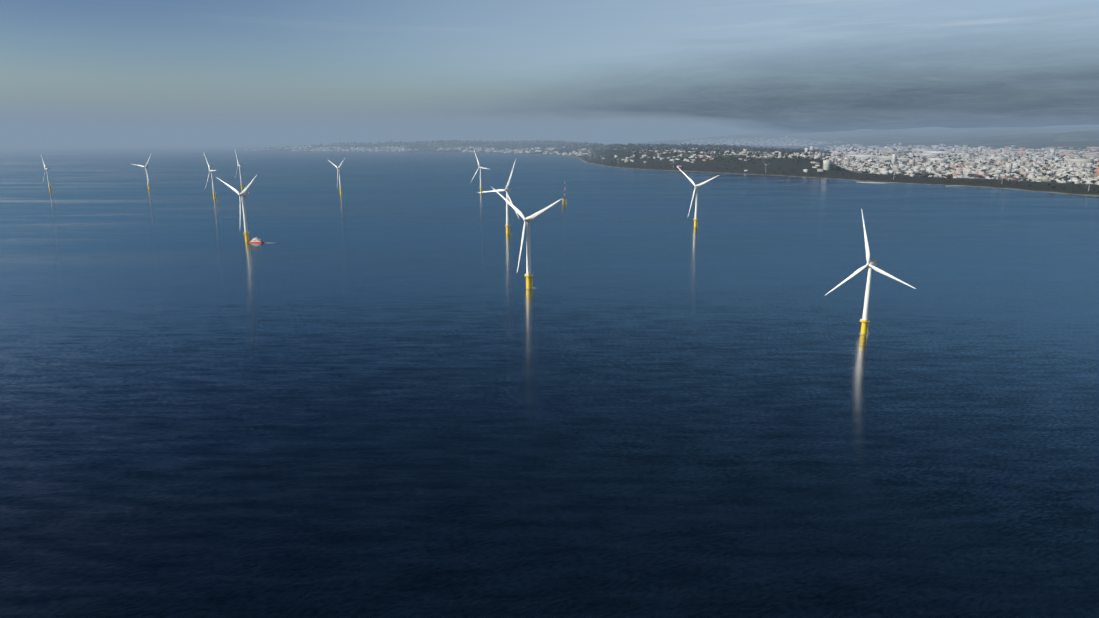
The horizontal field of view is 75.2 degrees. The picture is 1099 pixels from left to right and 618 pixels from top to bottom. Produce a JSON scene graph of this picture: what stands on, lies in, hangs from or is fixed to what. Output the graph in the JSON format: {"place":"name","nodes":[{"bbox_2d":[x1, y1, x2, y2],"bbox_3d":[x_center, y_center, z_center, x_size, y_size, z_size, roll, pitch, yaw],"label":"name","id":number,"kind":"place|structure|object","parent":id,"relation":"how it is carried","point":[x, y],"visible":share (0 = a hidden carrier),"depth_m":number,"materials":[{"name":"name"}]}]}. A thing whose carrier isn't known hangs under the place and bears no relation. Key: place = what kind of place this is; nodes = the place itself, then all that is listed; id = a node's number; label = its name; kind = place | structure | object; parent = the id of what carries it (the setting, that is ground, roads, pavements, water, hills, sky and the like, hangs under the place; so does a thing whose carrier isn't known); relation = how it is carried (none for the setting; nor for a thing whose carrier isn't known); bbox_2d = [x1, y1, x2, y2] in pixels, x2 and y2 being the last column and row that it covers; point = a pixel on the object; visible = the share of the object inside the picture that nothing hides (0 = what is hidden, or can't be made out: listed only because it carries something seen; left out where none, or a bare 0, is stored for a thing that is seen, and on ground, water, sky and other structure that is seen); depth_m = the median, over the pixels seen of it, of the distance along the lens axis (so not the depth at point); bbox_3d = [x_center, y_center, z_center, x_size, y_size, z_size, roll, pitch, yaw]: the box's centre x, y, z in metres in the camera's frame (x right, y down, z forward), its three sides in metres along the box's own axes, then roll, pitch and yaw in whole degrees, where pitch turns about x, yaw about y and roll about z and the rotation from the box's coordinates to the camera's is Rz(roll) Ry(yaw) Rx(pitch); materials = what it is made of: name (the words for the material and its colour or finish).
{"place":"outdoors","nodes":[
{"label":"outdoors","id":0,"kind":"place"},
{"bbox_2d":[0,139,1098,617],"bbox_3d":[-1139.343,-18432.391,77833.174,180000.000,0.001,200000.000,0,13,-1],"label":"sea water","id":1,"kind":"structure","parent":0,"point":[386,385],"depth_m":635.77,"materials":[{"name":"blue liquid"}]},
{"bbox_2d":[41,156,50,190],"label":"wind turbine","id":2,"kind":"object","parent":1,"relation":"in","point":[46,169],"visible":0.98,"depth_m":3010.22,"materials":[{"name":"metal"}]},
{"bbox_2d":[133,155,150,189],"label":"wind turbine","id":3,"kind":"object","parent":1,"relation":"in","point":[146,166],"visible":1,"depth_m":3091.48,"materials":[{"name":"metal"}]},
{"bbox_2d":[204,155,216,198],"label":"wind turbine","id":4,"kind":"object","parent":1,"relation":"in","point":[213,187],"visible":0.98,"depth_m":2597.42,"materials":[{"name":"metal"}]},
{"bbox_2d":[218,176,255,242],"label":"wind turbine","id":5,"kind":"object","parent":1,"relation":"in","point":[246,233],"visible":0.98,"depth_m":1519.67,"materials":[{"name":"metal"}]},
{"bbox_2d":[235,152,243,188],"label":"wind turbine","id":6,"kind":"object","parent":1,"relation":"in","point":[240,165],"visible":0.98,"depth_m":3102.42,"materials":[{"name":"metal"}]},
{"bbox_2d":[248,238,263,242],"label":"boat","id":7,"kind":"object","parent":1,"relation":"in","point":[255,240],"visible":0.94,"depth_m":1529.16,"materials":[{"name":"red metal"}]},
{"bbox_2d":[328,160,342,194],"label":"wind turbine","id":8,"kind":"object","parent":1,"relation":"in","point":[339,168],"visible":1,"depth_m":2820.18,"materials":[{"name":"metal"}]},
{"bbox_2d":[471,151,487,191],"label":"wind turbine","id":9,"kind":"object","parent":1,"relation":"in","point":[480,167],"visible":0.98,"depth_m":2945.43,"materials":[{"name":"metal"}]},
{"bbox_2d":[479,159,518,233],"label":"wind turbine","id":10,"kind":"object","parent":1,"relation":"in","point":[507,190],"visible":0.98,"depth_m":1649.68,"materials":[{"name":"metal"}]},
{"bbox_2d":[493,188,560,288],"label":"wind turbine","id":11,"kind":"object","parent":1,"relation":"in","point":[528,275],"visible":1,"depth_m":1045.56,"materials":[{"name":"metal"}]},
{"bbox_2d":[677,167,718,227],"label":"wind turbine","id":12,"kind":"object","parent":1,"relation":"in","point":[697,186],"visible":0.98,"depth_m":1774.33,"materials":[{"name":"metal"}]},
{"bbox_2d":[824,209,915,334],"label":"wind turbine","id":13,"kind":"object","parent":1,"relation":"in","point":[870,265],"visible":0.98,"depth_m":802.16,"materials":[{"name":"metal"}]},
{"bbox_2d":[861,182,962,185],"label":"beach","id":14,"kind":"structure","parent":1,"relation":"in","point":[895,182],"depth_m":3554.19,"materials":[{"name":"beige sand"}]},
{"bbox_2d":[0,0,1098,138],"label":"sky","id":15,"kind":"structure","parent":0,"point":[70,69],"materials":[{"name":"grey"}]},
{"bbox_2d":[259,125,1098,196],"bbox_3d":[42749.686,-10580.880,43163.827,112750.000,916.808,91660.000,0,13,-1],"label":"land","id":16,"kind":"structure","parent":0,"point":[1075,137],"depth_m":9739.30,"materials":[{"name":"green plant"}]},
{"bbox_2d":[244,136,1098,184],"bbox_3d":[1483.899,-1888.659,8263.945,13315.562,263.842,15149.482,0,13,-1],"label":"city buildings","id":17,"kind":"structure","parent":16,"relation":"on","point":[966,153],"depth_m":5739.33,"materials":[{"name":"white concrete"}]},
{"bbox_2d":[259,139,1098,192],"bbox_3d":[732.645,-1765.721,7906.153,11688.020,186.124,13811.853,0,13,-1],"label":"coastal trees","id":18,"kind":"object","parent":16,"relation":"on","point":[660,147],"visible":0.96,"depth_m":6491.26,"materials":[{"name":"green plant"}]}
]}

